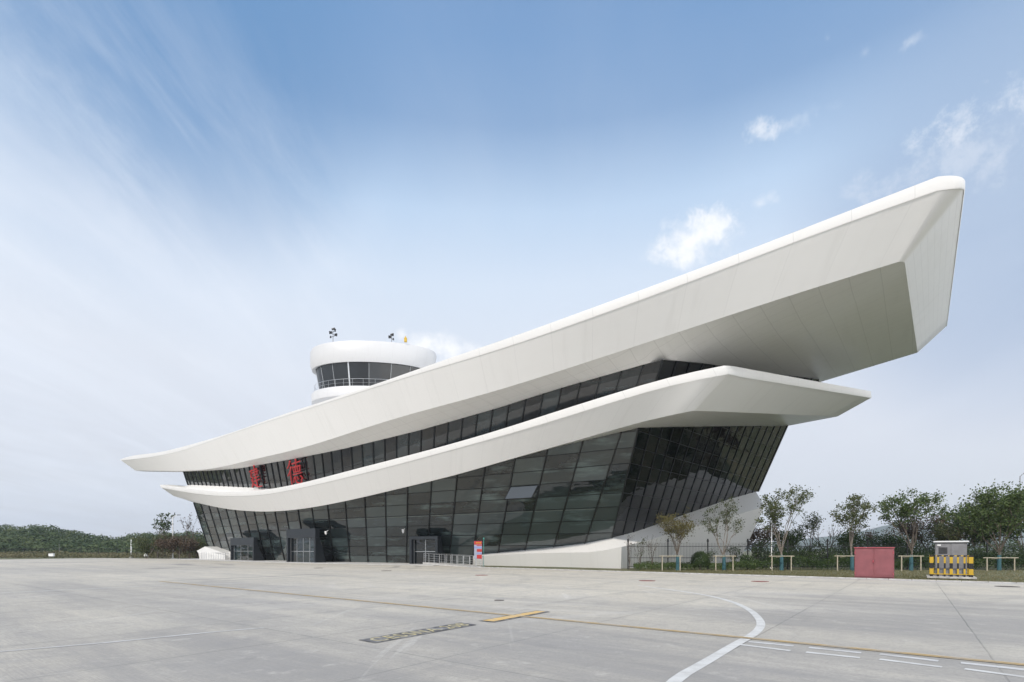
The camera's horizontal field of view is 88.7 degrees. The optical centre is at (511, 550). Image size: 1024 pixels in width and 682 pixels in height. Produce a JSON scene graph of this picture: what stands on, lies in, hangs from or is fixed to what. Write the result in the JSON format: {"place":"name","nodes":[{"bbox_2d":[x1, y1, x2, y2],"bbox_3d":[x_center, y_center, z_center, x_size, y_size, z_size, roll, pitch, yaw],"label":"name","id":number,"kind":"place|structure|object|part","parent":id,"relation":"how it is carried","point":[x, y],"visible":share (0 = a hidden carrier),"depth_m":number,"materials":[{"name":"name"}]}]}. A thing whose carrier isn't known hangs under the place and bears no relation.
{"place":"outdoors","nodes":[
{"label":"outdoors","id":0,"kind":"place"},
{"bbox_2d":[0,558,1023,681],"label":"apron","id":1,"kind":"object","parent":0,"point":[304,638],"visible":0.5,"depth_m":11.28,"materials":[{"name":"concrete"}]},
{"bbox_2d":[0,583,263,651],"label":"faded white line","id":2,"kind":"object","parent":1,"relation":"on","point":[123,640],"visible":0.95,"depth_m":9.69,"materials":[{"name":"white paint"}]},
{"bbox_2d":[180,559,438,565],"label":"walkway","id":3,"kind":"structure","parent":1,"relation":"on","point":[280,561],"depth_m":66.03,"materials":[{"name":"grey concrete"}]},
{"bbox_2d":[360,622,474,642],"bbox_3d":[-1.738,1.590,10.278,0.524,0.004,2.803,0,0,36],"label":"stand name patch","id":4,"kind":"object","parent":1,"relation":"on","point":[413,633],"visible":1,"depth_m":10.11,"materials":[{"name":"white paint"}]},
{"bbox_2d":[423,562,484,566],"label":"ramp","id":5,"kind":"structure","parent":1,"relation":"on","point":[446,564],"depth_m":54.01,"materials":[{"name":"grey concrete"}]},
{"bbox_2d":[424,553,482,566],"bbox_3d":[-6.291,0.956,54.489,1.556,1.288,10.161,0,0,-35],"label":"ramp railing","id":6,"kind":"object","parent":5,"relation":"on","point":[446,558],"visible":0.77,"depth_m":54.31,"materials":[{"name":"silver metal"}]},
{"bbox_2d":[474,538,483,566],"bbox_3d":[-3.133,0.199,50.155,0.992,2.803,0.189,0,0,-8],"label":"notice sign","id":7,"kind":"object","parent":5,"relation":"on","point":[477,549],"visible":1,"depth_m":50.11,"materials":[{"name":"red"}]},
{"bbox_2d":[479,611,548,621],"bbox_3d":[0.133,1.587,12.696,0.453,0.005,2.447,0,0,35],"label":"stop bar","id":8,"kind":"object","parent":1,"relation":"on","point":[502,618],"visible":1,"depth_m":12.53,"materials":[{"name":"yellow paint"}]},
{"bbox_2d":[120,176,964,568],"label":"airport terminal","id":9,"kind":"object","parent":1,"relation":"on","point":[596,436],"visible":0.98,"depth_m":46.97,"materials":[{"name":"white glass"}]},
{"bbox_2d":[310,340,436,452],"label":"control tower","id":10,"kind":"structure","parent":9,"relation":"on","point":[339,368],"depth_m":75.71,"materials":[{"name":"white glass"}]},
{"bbox_2d":[329,327,336,337],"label":"weather mast","id":11,"kind":"object","parent":10,"relation":"on","point":[334,329],"visible":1,"depth_m":75.92,"materials":[{"name":"black metal"}]},
{"bbox_2d":[504,485,537,499],"bbox_3d":[0.853,-5.465,49.681,3.685,1.210,0.160,0,0,30],"label":"open window","id":12,"kind":"structure","parent":9,"relation":"in","point":[522,492],"depth_m":49.66,"materials":[{"name":"grey glass"}]},
{"bbox_2d":[161,581,1023,664],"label":"taxi guide line","id":13,"kind":"object","parent":1,"relation":"on","point":[675,630],"visible":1,"depth_m":9.87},
{"bbox_2d":[637,585,764,681],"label":"parking arc line","id":14,"kind":"object","parent":1,"relation":"on","point":[682,675],"visible":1,"depth_m":8.51,"materials":[{"name":"white paint"}]},
{"bbox_2d":[471,567,1016,583],"bbox_3d":[32.835,1.596,17.343,97.258,0.001,0.550,0,0,41],"label":"gutter strip","id":15,"kind":"object","parent":1,"relation":"on","point":[770,576],"visible":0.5,"depth_m":31.80,"materials":[{"name":"grey concrete"}]},
{"bbox_2d":[738,641,1023,677],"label":"white dashes","id":16,"kind":"object","parent":1,"relation":"on","point":[891,660],"visible":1,"depth_m":7.79,"materials":[{"name":"paint"}]},
{"bbox_2d":[0,551,1023,582],"bbox_3d":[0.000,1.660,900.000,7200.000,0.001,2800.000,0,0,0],"label":"grass ground","id":17,"kind":"structure","parent":0,"point":[982,569],"depth_m":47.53,"materials":[{"name":"green plant"}]},
{"bbox_2d":[0,548,191,557],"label":"fence","id":18,"kind":"object","parent":17,"relation":"on","point":[84,548],"visible":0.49,"depth_m":117.98,"materials":[{"name":"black metal"}]},
{"bbox_2d":[0,550,198,557],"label":"rough grass","id":19,"kind":"structure","parent":17,"relation":"on","point":[28,554],"depth_m":111.35,"materials":[{"name":"green plant"}]},
{"bbox_2d":[0,523,206,553],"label":"wooded hill","id":20,"kind":"structure","parent":17,"relation":"on","point":[52,537],"depth_m":172.80,"materials":[{"name":"green plant"}]},
{"bbox_2d":[130,539,159,557],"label":"tree","id":21,"kind":"object","parent":17,"relation":"on","point":[143,551],"visible":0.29,"depth_m":105.54,"materials":[{"name":"green plant"}]},
{"bbox_2d":[120,529,178,558],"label":"tree","id":22,"kind":"object","parent":17,"relation":"on","point":[144,542],"visible":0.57,"depth_m":101.94,"materials":[{"name":"green plant"}]},
{"bbox_2d":[151,512,174,555],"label":"tree","id":23,"kind":"object","parent":17,"relation":"on","point":[163,525],"visible":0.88,"depth_m":112.24,"materials":[{"name":"green plant"}]},
{"bbox_2d":[171,515,176,558],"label":"street lamp","id":24,"kind":"object","parent":17,"relation":"on","point":[172,534],"visible":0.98,"depth_m":103.91,"materials":[{"name":"white metal"}]},
{"bbox_2d":[151,530,201,558],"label":"tree","id":25,"kind":"object","parent":17,"relation":"on","point":[174,541],"visible":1,"depth_m":99.77,"materials":[{"name":"green plant"}]},
{"bbox_2d":[179,512,198,557],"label":"tree","id":26,"kind":"object","parent":17,"relation":"on","point":[187,523],"visible":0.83,"depth_m":109.93,"materials":[{"name":"green plant"}]},
{"bbox_2d":[181,536,206,557],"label":"tree","id":27,"kind":"object","parent":17,"relation":"on","point":[203,543],"visible":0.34,"depth_m":107.85,"materials":[{"name":"green plant"}]},
{"bbox_2d":[624,536,633,569],"bbox_3d":[10.079,0.147,44.459,1.013,3.016,0.638,0,0,0],"label":"shrub","id":28,"kind":"object","parent":17,"relation":"on","point":[629,558],"visible":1,"depth_m":44.46,"materials":[{"name":"green plant"}]},
{"bbox_2d":[630,537,649,562],"bbox_3d":[10.785,0.239,44.501,1.612,2.830,1.105,0,0,0],"label":"shrub","id":29,"kind":"object","parent":17,"relation":"on","point":[641,542],"visible":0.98,"depth_m":44.45,"materials":[{"name":"green plant"}]},
{"bbox_2d":[642,537,657,562],"bbox_3d":[11.827,0.157,44.778,1.521,2.998,1.289,0,0,-18],"label":"shrub","id":30,"kind":"object","parent":17,"relation":"on","point":[651,549],"visible":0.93,"depth_m":44.49,"materials":[{"name":"green plant"}]},
{"bbox_2d":[659,555,682,570],"bbox_3d":[12.578,1.084,41.703,1.883,1.333,0.697,0,0,0],"label":"tree guard","id":31,"kind":"object","parent":17,"relation":"on","point":[662,556],"visible":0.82,"depth_m":41.36,"materials":[{"name":"beige paint"}]},
{"bbox_2d":[653,508,702,570],"bbox_3d":[13.178,-0.907,42.069,3.511,5.115,3.605,0,0,0],"label":"staked tree","id":32,"kind":"object","parent":17,"relation":"on","point":[680,529],"visible":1,"depth_m":41.85,"materials":[{"name":"green plant"}]},
{"bbox_2d":[633,561,755,569],"bbox_3d":[15.601,1.272,44.204,11.450,0.845,3.311,0,0,0],"label":"hedge","id":33,"kind":"object","parent":17,"relation":"on","point":[644,565],"visible":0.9,"depth_m":43.31,"materials":[{"name":"green plant"}]},
{"bbox_2d":[690,550,710,569],"bbox_3d":[15.502,0.860,43.172,1.606,1.681,1.601,0,0,0],"label":"clipped shrub","id":34,"kind":"object","parent":17,"relation":"on","point":[704,559],"visible":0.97,"depth_m":42.78,"materials":[{"name":"green plant"}]},
{"bbox_2d":[704,548,718,569],"bbox_3d":[16.781,0.682,44.604,1.719,1.969,1.369,0,0,-27],"label":"shrub","id":35,"kind":"object","parent":17,"relation":"on","point":[709,553],"visible":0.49,"depth_m":44.63,"materials":[{"name":"green plant"}]},
{"bbox_2d":[698,494,744,569],"bbox_3d":[17.231,-1.423,42.593,4.010,6.150,2.305,0,0,20],"label":"staked tree","id":36,"kind":"object","parent":17,"relation":"on","point":[726,514],"visible":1,"depth_m":42.33,"materials":[{"name":"green plant"}]},
{"bbox_2d":[713,555,735,570],"bbox_3d":[16.781,1.084,41.703,1.820,1.333,0.697,0,0,0],"label":"tree guard","id":37,"kind":"object","parent":17,"relation":"on","point":[732,556],"visible":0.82,"depth_m":41.39,"materials":[{"name":"beige paint"}]},
{"bbox_2d":[724,544,744,560],"bbox_3d":[18.894,0.563,44.612,1.790,2.176,1.533,0,0,40],"label":"shrub","id":38,"kind":"object","parent":17,"relation":"on","point":[736,553],"visible":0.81,"depth_m":44.45,"materials":[{"name":"green plant"}]},
{"bbox_2d":[481,567,1023,583],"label":"kerb","id":39,"kind":"structure","parent":17,"relation":"on","point":[778,575],"depth_m":31.49,"materials":[{"name":"concrete"}]},
{"bbox_2d":[745,519,783,558],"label":"tree","id":40,"kind":"object","parent":17,"relation":"on","point":[759,534],"visible":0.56,"depth_m":59.64,"materials":[{"name":"green plant"}]},
{"bbox_2d":[769,556,793,570],"bbox_3d":[21.300,1.087,41.703,2.010,1.326,0.697,0,0,0],"label":"tree guard","id":41,"kind":"object","parent":17,"relation":"on","point":[777,557],"visible":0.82,"depth_m":41.37,"materials":[{"name":"beige paint"}]},
{"bbox_2d":[754,483,815,570],"bbox_3d":[21.890,-1.871,41.695,4.350,7.046,4.023,0,0,38],"label":"staked tree","id":42,"kind":"object","parent":17,"relation":"on","point":[771,512],"visible":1,"depth_m":41.73,"materials":[{"name":"green plant"}]},
{"bbox_2d":[772,528,808,552],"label":"tree","id":43,"kind":"object","parent":17,"relation":"on","point":[795,538],"visible":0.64,"depth_m":57.70,"materials":[{"name":"green plant"}]},
{"bbox_2d":[787,510,826,548],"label":"tree","id":44,"kind":"object","parent":17,"relation":"on","point":[814,523],"visible":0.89,"depth_m":61.89,"materials":[{"name":"green plant"}]},
{"bbox_2d":[627,539,1023,568],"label":"black fence","id":45,"kind":"object","parent":17,"relation":"on","point":[835,546],"visible":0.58,"depth_m":44.89,"materials":[{"name":"black metal"}]},
{"bbox_2d":[810,526,844,547],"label":"tree","id":46,"kind":"object","parent":17,"relation":"on","point":[833,534],"visible":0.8,"depth_m":59.90,"materials":[{"name":"green plant"}]},
{"bbox_2d":[828,526,878,550],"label":"tree","id":47,"kind":"object","parent":17,"relation":"on","point":[843,537],"visible":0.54,"depth_m":56.58,"materials":[{"name":"green plant"}]},
{"bbox_2d":[827,492,884,570],"bbox_3d":[27.633,-1.545,42.258,4.101,6.396,3.739,0,0,0],"label":"staked tree","id":48,"kind":"object","parent":17,"relation":"on","point":[852,516],"visible":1,"depth_m":42.26,"materials":[{"name":"green plant"}]},
{"bbox_2d":[854,546,894,578],"bbox_3d":[20.265,0.673,29.322,1.870,1.855,0.740,0,0,37],"label":"fire cabinet","id":49,"kind":"object","parent":17,"relation":"on","point":[873,562],"visible":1,"depth_m":29.07,"materials":[{"name":"red metal"}]},
{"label":"door","id":50,"kind":"part","parent":49,"relation":"part of","materials":[{"name":"red metal"}]},
{"bbox_3d":[20.452,0.700,28.814,0.873,1.560,0.060,0,0,37],"label":"door","id":51,"kind":"part","parent":49,"relation":"part of","materials":[{"name":"red metal"}]},
{"bbox_2d":[860,528,902,544],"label":"tree","id":52,"kind":"object","parent":17,"relation":"on","point":[870,535],"visible":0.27,"depth_m":63.86,"materials":[{"name":"green plant"}]},
{"bbox_2d":[740,551,1023,569],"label":"tall hedge","id":53,"kind":"object","parent":17,"relation":"on","point":[978,560],"visible":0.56,"depth_m":43.94,"materials":[{"name":"green plant"}]},
{"bbox_2d":[751,538,1022,567],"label":"back hedge","id":54,"kind":"object","parent":17,"relation":"on","point":[756,550],"visible":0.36,"depth_m":48.70,"materials":[{"name":"green plant"}]},
{"bbox_2d":[861,530,923,556],"bbox_3d":[42.285,-0.334,58.218,5.521,4.000,5.600,0,0,0],"label":"tree","id":55,"kind":"object","parent":17,"relation":"on","point":[891,539],"visible":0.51,"depth_m":57.72,"materials":[{"name":"green plant"}]},
{"bbox_2d":[870,488,948,570],"bbox_3d":[32.128,-1.745,42.511,5.197,6.796,5.898,0,0,39],"label":"staked tree","id":56,"kind":"object","parent":17,"relation":"on","point":[906,511],"visible":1,"depth_m":42.06,"materials":[{"name":"green plant"}]},
{"bbox_2d":[898,555,923,570],"bbox_3d":[31.540,1.084,41.703,2.010,1.333,0.697,0,0,0],"label":"tree guard","id":57,"kind":"object","parent":17,"relation":"on","point":[920,556],"visible":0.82,"depth_m":41.38,"materials":[{"name":"beige paint"}]},
{"bbox_2d":[887,507,968,550],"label":"tree","id":58,"kind":"object","parent":17,"relation":"on","point":[909,530],"visible":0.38,"depth_m":66.05,"materials":[{"name":"green plant"}]},
{"bbox_2d":[926,575,976,578],"bbox_3d":[25.212,1.545,30.135,2.150,0.110,2.000,0,0,37],"label":"concrete pad","id":59,"kind":"object","parent":17,"relation":"on","point":[953,577],"visible":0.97,"depth_m":29.50,"materials":[{"name":"grey concrete"}]},
{"bbox_2d":[933,541,968,575],"bbox_3d":[25.460,0.478,30.422,1.570,2.025,0.900,0,0,37],"label":"utility box","id":60,"kind":"object","parent":59,"relation":"on","point":[950,547],"visible":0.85,"depth_m":30.17,"materials":[{"name":"grey metal"}]},
{"bbox_2d":[936,544,949,573],"bbox_3d":[24.970,0.518,30.362,0.655,1.755,0.030,0,0,37],"label":"door","id":61,"kind":"structure","parent":60,"relation":"in","point":[941,558],"depth_m":30.34,"materials":[{"name":"grey metal"}]},
{"bbox_2d":[951,544,965,573],"bbox_3d":[25.530,0.518,29.934,0.655,1.755,0.030,0,0,37],"label":"door","id":62,"kind":"structure","parent":60,"relation":"in","point":[956,549],"depth_m":29.93,"materials":[{"name":"grey metal"}]},
{"bbox_2d":[929,555,973,576],"bbox_3d":[25.197,0.887,30.116,1.918,1.205,1.710,0,0,37],"label":"striped barrier","id":63,"kind":"object","parent":59,"relation":"on","point":[951,574],"visible":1,"depth_m":29.46,"materials":[{"name":"yellow metal"}]},
{"bbox_2d":[917,520,1012,550],"bbox_3d":[51.136,-1.301,59.845,7.172,5.921,8.193,0,0,0],"label":"tree","id":64,"kind":"object","parent":17,"relation":"on","point":[944,531],"visible":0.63,"depth_m":59.61,"materials":[{"name":"green plant"}]},
{"bbox_2d":[936,502,1012,551],"bbox_3d":[51.538,-2.060,58.636,7.107,7.438,7.863,0,0,32],"label":"tree","id":65,"kind":"object","parent":17,"relation":"on","point":[956,523],"visible":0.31,"depth_m":57.89,"materials":[{"name":"green plant"}]},
{"bbox_2d":[933,479,1023,570],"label":"staked tree","id":66,"kind":"object","parent":17,"relation":"on","point":[987,500],"visible":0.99,"depth_m":42.06,"materials":[{"name":"green plant"}]},
{"bbox_2d":[983,557,1018,570],"bbox_3d":[38.619,1.153,41.703,2.768,1.194,0.697,0,0,0],"label":"tree guard","id":67,"kind":"object","parent":17,"relation":"on","point":[998,558],"visible":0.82,"depth_m":41.38,"materials":[{"name":"beige paint"}]},
{"bbox_2d":[984,487,1023,565],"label":"tree","id":68,"kind":"object","parent":17,"relation":"on","point":[1015,537],"visible":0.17,"depth_m":56.13,"materials":[{"name":"green plant"}]},
{"bbox_2d":[0,0,1023,543],"label":"sky","id":69,"kind":"structure","parent":0,"point":[194,194],"materials":[{"name":"blue"}]},
{"bbox_2d":[744,525,1023,550],"bbox_3d":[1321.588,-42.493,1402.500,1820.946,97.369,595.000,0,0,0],"label":"mountain","id":70,"kind":"structure","parent":0,"point":[879,529],"depth_m":1530.05,"materials":[{"name":"green plant"}]}
]}

